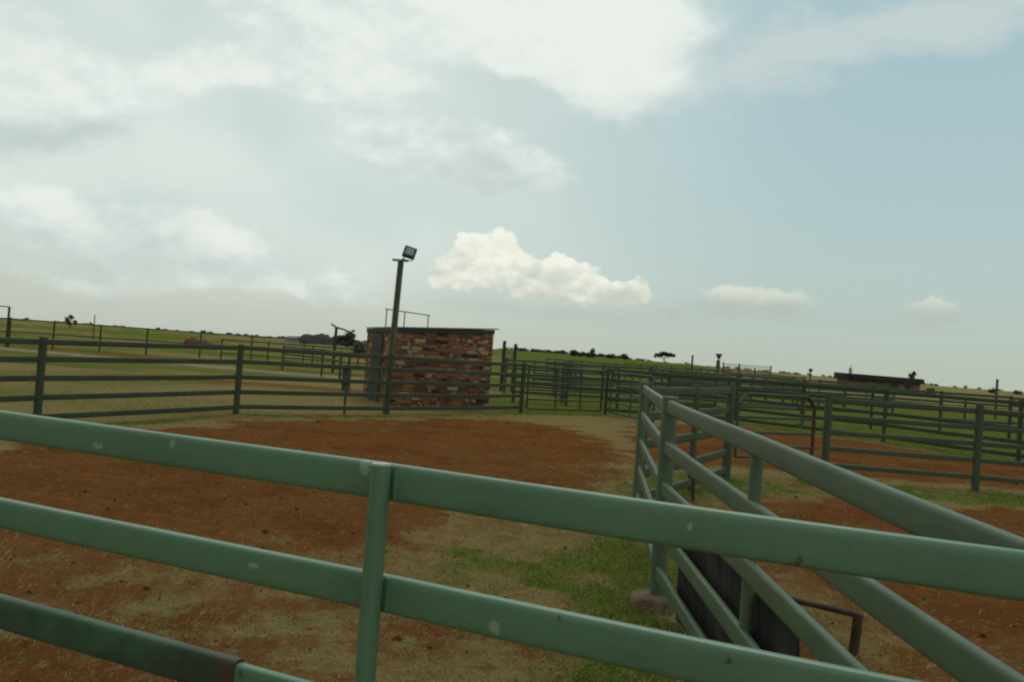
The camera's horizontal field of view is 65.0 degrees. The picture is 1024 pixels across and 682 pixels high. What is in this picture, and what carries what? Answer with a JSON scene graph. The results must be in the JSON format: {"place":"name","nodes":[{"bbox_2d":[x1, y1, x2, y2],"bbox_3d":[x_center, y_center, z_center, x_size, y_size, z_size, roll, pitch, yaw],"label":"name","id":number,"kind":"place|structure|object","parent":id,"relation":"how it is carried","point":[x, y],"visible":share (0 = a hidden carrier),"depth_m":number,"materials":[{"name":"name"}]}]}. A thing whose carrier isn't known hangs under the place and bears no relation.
{"place":"outdoors","nodes":[
{"label":"outdoors","id":0,"kind":"place"},
{"bbox_2d":[0,319,1023,681],"bbox_3d":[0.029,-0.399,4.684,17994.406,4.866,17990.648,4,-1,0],"label":"ground","id":1,"kind":"structure","parent":0,"point":[368,437],"depth_m":8.76,"materials":[{"name":"soil"}]},
{"bbox_2d":[0,306,10,346],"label":"arm pole","id":2,"kind":"object","parent":1,"relation":"on","point":[8,320],"visible":0.78,"depth_m":51.94,"materials":[{"name":"grey metal"}]},
{"bbox_2d":[64,314,76,327],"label":"broad tree","id":3,"kind":"object","parent":1,"relation":"on","point":[69,318],"visible":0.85,"depth_m":221.88,"materials":[{"name":"green plant"}]},
{"bbox_2d":[0,318,304,361],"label":"cattle fence","id":4,"kind":"object","parent":1,"relation":"on","point":[54,334],"visible":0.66,"depth_m":54.51,"materials":[{"name":"green metal"}]},
{"bbox_2d":[184,337,213,349],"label":"earth mound","id":5,"kind":"object","parent":1,"relation":"on","point":[192,340],"visible":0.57,"depth_m":89.51,"materials":[{"name":"brown soil"}]},
{"bbox_2d":[0,337,526,418],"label":"cattle fence","id":6,"kind":"object","parent":1,"relation":"on","point":[39,378],"visible":0.98,"depth_m":18.23,"materials":[{"name":"green metal"}]},
{"bbox_2d":[220,339,365,365],"bbox_3d":[-13.868,1.114,56.457,13.633,1.628,0.451,4,-1,6],"label":"cattle fence","id":7,"kind":"object","parent":1,"relation":"on","point":[312,359],"visible":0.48,"depth_m":56.70,"materials":[{"name":"green metal"}]},
{"bbox_2d":[281,346,350,378],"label":"cattle fence","id":8,"kind":"object","parent":1,"relation":"on","point":[340,361],"visible":0.66,"depth_m":41.95,"materials":[{"name":"green metal"}]},
{"bbox_2d":[283,333,366,347],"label":"rubbish heap","id":9,"kind":"object","parent":1,"relation":"on","point":[322,339],"visible":0.63,"depth_m":247.72,"materials":[{"name":"grey"}]},
{"bbox_2d":[331,323,355,372],"bbox_3d":[-10.166,0.511,47.985,1.544,3.044,0.171,4,-1,0],"label":"arm pole","id":10,"kind":"object","parent":1,"relation":"on","point":[335,341],"visible":0.9,"depth_m":47.93,"materials":[{"name":"grey metal"}]},
{"bbox_2d":[341,369,351,414],"bbox_3d":[-4.224,1.291,20.403,0.220,1.350,0.097,4,-1,0],"label":"latch post","id":11,"kind":"object","parent":1,"relation":"on","point":[346,374],"visible":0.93,"depth_m":20.36,"materials":[{"name":"green metal"}]},
{"bbox_2d":[331,330,365,353],"bbox_3d":[-11.322,0.469,62.011,5.609,2.569,1.561,4,-1,0],"label":"bare bush","id":12,"kind":"object","parent":1,"relation":"on","point":[347,339],"visible":0.59,"depth_m":61.76,"materials":[{"name":"green plant"}]},
{"bbox_2d":[382,245,416,412],"bbox_3d":[-3.045,-0.261,21.688,0.648,4.666,0.313,4,-1,0],"label":"floodlight pole","id":13,"kind":"object","parent":1,"relation":"on","point":[409,252],"visible":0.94,"depth_m":21.69,"materials":[{"name":"grey metal"}]},
{"bbox_2d":[363,308,498,409],"bbox_3d":[-2.828,0.618,26.825,3.486,3.124,3.789,5,-1,-22],"label":"brick hut","id":14,"kind":"object","parent":1,"relation":"on","point":[474,344],"visible":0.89,"depth_m":25.22,"materials":[{"name":"brick"}]},
{"bbox_2d":[367,334,383,401],"bbox_3d":[-4.469,0.853,26.306,0.050,2.180,1.468,5,-1,-22],"label":"door","id":15,"kind":"structure","parent":14,"relation":"in","point":[377,339],"depth_m":26.17,"materials":[{"name":"paint"}]},
{"bbox_2d":[6,317,1002,390],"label":"scrub","id":16,"kind":"object","parent":1,"relation":"on","point":[566,352],"visible":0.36,"depth_m":398.55,"materials":[{"name":"green plant"}]},
{"bbox_2d":[499,341,516,391],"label":"gate posts","id":17,"kind":"object","parent":1,"relation":"on","point":[504,351],"visible":0.7,"depth_m":39.92,"materials":[{"name":"metal"}]},
{"bbox_2d":[0,410,1023,681],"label":"cattle fence","id":18,"kind":"object","parent":1,"relation":"on","point":[372,590],"visible":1,"depth_m":2.39,"materials":[{"name":"green metal"}]},
{"bbox_2d":[0,385,1023,681],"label":"dry straw","id":19,"kind":"object","parent":1,"relation":"on","point":[248,633],"visible":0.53,"depth_m":6.14,"materials":[{"name":"beige plant"}]},
{"bbox_2d":[4,410,1021,681],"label":"soil clods","id":20,"kind":"object","parent":1,"relation":"on","point":[266,530],"visible":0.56,"depth_m":7.03,"materials":[{"name":"brown soil"}]},
{"bbox_2d":[525,366,603,411],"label":"steel gate","id":21,"kind":"structure","parent":1,"relation":"on","point":[580,391],"depth_m":26.74,"materials":[{"name":"green metal"}]},
{"bbox_2d":[560,362,573,402],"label":"cattle fence","id":22,"kind":"object","parent":1,"relation":"on","point":[565,364],"visible":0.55,"depth_m":34.57,"materials":[{"name":"green metal"}]},
{"bbox_2d":[568,350,584,356],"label":"skyline bush","id":23,"kind":"object","parent":1,"relation":"on","point":[573,352],"visible":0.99,"depth_m":329.76,"materials":[{"name":"green plant"}]},
{"bbox_2d":[585,348,595,357],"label":"skyline bush","id":24,"kind":"object","parent":1,"relation":"on","point":[591,354],"visible":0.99,"depth_m":329.65,"materials":[{"name":"green plant"}]},
{"bbox_2d":[511,364,717,408],"bbox_3d":[4.219,1.973,31.975,8.667,1.644,0.130,4,-1,-14],"label":"cattle fence","id":25,"kind":"object","parent":1,"relation":"on","point":[566,394],"visible":0.3,"depth_m":31.50,"materials":[{"name":"green metal"}]},
{"bbox_2d":[605,354,627,359],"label":"skyline bush","id":26,"kind":"object","parent":1,"relation":"on","point":[624,356],"visible":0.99,"depth_m":349.55,"materials":[{"name":"green plant"}]},
{"bbox_2d":[503,358,785,409],"bbox_3d":[6.758,2.214,39.475,14.652,1.788,0.140,4,-1,-12],"label":"cattle fence","id":27,"kind":"object","parent":1,"relation":"on","point":[555,363],"visible":0.54,"depth_m":39.03,"materials":[{"name":"green metal"}]},
{"bbox_2d":[654,351,675,361],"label":"acacia tree","id":28,"kind":"object","parent":1,"relation":"on","point":[664,354],"visible":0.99,"depth_m":411.40,"materials":[{"name":"green plant"}]},
{"bbox_2d":[545,358,805,388],"bbox_3d":[12.317,2.989,62.972,20.065,1.896,0.139,4,-1,18],"label":"cattle fence","id":29,"kind":"object","parent":1,"relation":"on","point":[616,364],"visible":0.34,"depth_m":63.57,"materials":[{"name":"green metal"}]},
{"bbox_2d":[624,362,729,385],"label":"cattle fence","id":30,"kind":"object","parent":1,"relation":"on","point":[674,366],"visible":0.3,"depth_m":85.72,"materials":[{"name":"green metal"}]},
{"bbox_2d":[641,384,735,498],"bbox_3d":[2.685,1.479,11.871,0.148,1.661,4.084,4,-1,30],"label":"cattle fence","id":31,"kind":"object","parent":1,"relation":"on","point":[695,435],"visible":0.64,"depth_m":11.76,"materials":[{"name":"green metal"}]},
{"bbox_2d":[733,392,816,457],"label":"steel gate","id":32,"kind":"structure","parent":31,"relation":"attached to","point":[799,425],"depth_m":14.07,"materials":[{"name":"green metal"}]},
{"bbox_2d":[691,478,694,500],"bbox_3d":[2.477,1.931,10.970,0.064,0.601,0.042,4,-1,0],"label":"stake","id":33,"kind":"object","parent":1,"relation":"on","point":[693,490],"visible":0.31,"depth_m":10.95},
{"bbox_2d":[532,360,894,412],"bbox_3d":[11.583,2.740,47.974,21.025,1.740,0.140,4,-1,11],"label":"cattle fence","id":34,"kind":"object","parent":1,"relation":"on","point":[844,406],"visible":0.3,"depth_m":47.04,"materials":[{"name":"green metal"}]},
{"bbox_2d":[716,354,722,375],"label":"lamp post","id":35,"kind":"object","parent":1,"relation":"on","point":[718,362],"visible":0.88,"depth_m":88.85,"materials":[{"name":"metal"}]},
{"bbox_2d":[675,549,799,656],"bbox_3d":[1.286,1.685,4.877,0.082,0.799,2.450,4,-1,0],"label":"rubber sheet","id":36,"kind":"object","parent":1,"relation":"on","point":[772,632],"visible":0.34,"depth_m":4.81,"materials":[{"name":"black rubber"}]},
{"bbox_2d":[722,362,771,386],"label":"enclosure","id":37,"kind":"object","parent":1,"relation":"on","point":[738,368],"visible":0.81,"depth_m":90.24,"materials":[{"name":"metal"}]},
{"bbox_2d":[673,369,890,408],"bbox_3d":[17.318,3.155,49.474,20.368,1.789,0.120,5,-1,-33],"label":"cattle fence","id":38,"kind":"object","parent":1,"relation":"on","point":[794,387],"visible":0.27,"depth_m":49.44,"materials":[{"name":"green metal"}]},
{"bbox_2d":[603,368,1023,460],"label":"cattle fence","id":39,"kind":"object","parent":1,"relation":"on","point":[1018,455],"visible":0.63,"depth_m":25.22,"materials":[{"name":"green metal"}]},
{"bbox_2d":[608,372,656,422],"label":"steel gate","id":40,"kind":"structure","parent":39,"relation":"attached to","point":[631,395],"depth_m":26.00,"materials":[{"name":"green metal"}]},
{"bbox_2d":[630,382,1023,681],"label":"cattle fence","id":41,"kind":"object","parent":1,"relation":"on","point":[955,655],"visible":0.77,"depth_m":3.48,"materials":[{"name":"green metal"}]},
{"bbox_2d":[790,596,863,656],"bbox_3d":[1.981,2.009,5.724,0.959,0.388,0.066,3,-1,34],"label":"pipe bar","id":42,"kind":"object","parent":1,"relation":"on","point":[855,634],"visible":0.37,"depth_m":5.47,"materials":[{"name":"metal"}]},
{"bbox_2d":[668,371,1023,438],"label":"cattle fence","id":43,"kind":"object","parent":1,"relation":"on","point":[940,402],"visible":0.61,"depth_m":30.59,"materials":[{"name":"green metal"}]},
{"bbox_2d":[834,366,924,392],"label":"farm building","id":44,"kind":"structure","parent":1,"relation":"on","point":[900,382],"depth_m":145.18,"materials":[{"name":"paint"}]},
{"bbox_2d":[800,387,1017,418],"bbox_3d":[23.552,3.591,38.472,20.817,1.420,0.100,4,-1,-8],"label":"cattle fence","id":45,"kind":"object","parent":1,"relation":"on","point":[964,414],"visible":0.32,"depth_m":37.69,"materials":[{"name":"green metal"}]},
{"bbox_2d":[907,371,917,377],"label":"tree","id":46,"kind":"object","parent":1,"relation":"on","point":[913,374],"visible":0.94,"depth_m":174.89,"materials":[{"name":"green plant"}]},
{"bbox_2d":[821,393,1023,490],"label":"cattle fence","id":47,"kind":"object","parent":1,"relation":"on","point":[977,444],"visible":0.98,"depth_m":14.24,"materials":[{"name":"green metal"}]},
{"bbox_2d":[987,387,994,392],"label":"skyline bush","id":48,"kind":"object","parent":1,"relation":"on","point":[991,390],"visible":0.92,"depth_m":249.82,"materials":[{"name":"green plant"}]},
{"bbox_2d":[994,379,998,418],"bbox_3d":[30.113,3.676,49.981,0.150,2.600,0.150,4,-1,0],"label":"fence post","id":49,"kind":"object","parent":1,"relation":"on","point":[996,389],"visible":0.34,"depth_m":49.93,"materials":[{"name":"green paint"}]},
{"bbox_2d":[1012,390,1022,394],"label":"skyline bush","id":50,"kind":"object","parent":1,"relation":"on","point":[1016,392],"visible":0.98,"depth_m":257.72,"materials":[{"name":"green plant"}]},
{"bbox_2d":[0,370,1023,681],"bbox_3d":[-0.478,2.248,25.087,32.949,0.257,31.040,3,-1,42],"label":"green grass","id":51,"kind":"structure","parent":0,"point":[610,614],"depth_m":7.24,"materials":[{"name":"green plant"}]},
{"bbox_2d":[0,0,1023,391],"label":"sky","id":52,"kind":"structure","parent":0,"point":[827,187],"materials":[{"name":"blue"}]}
]}

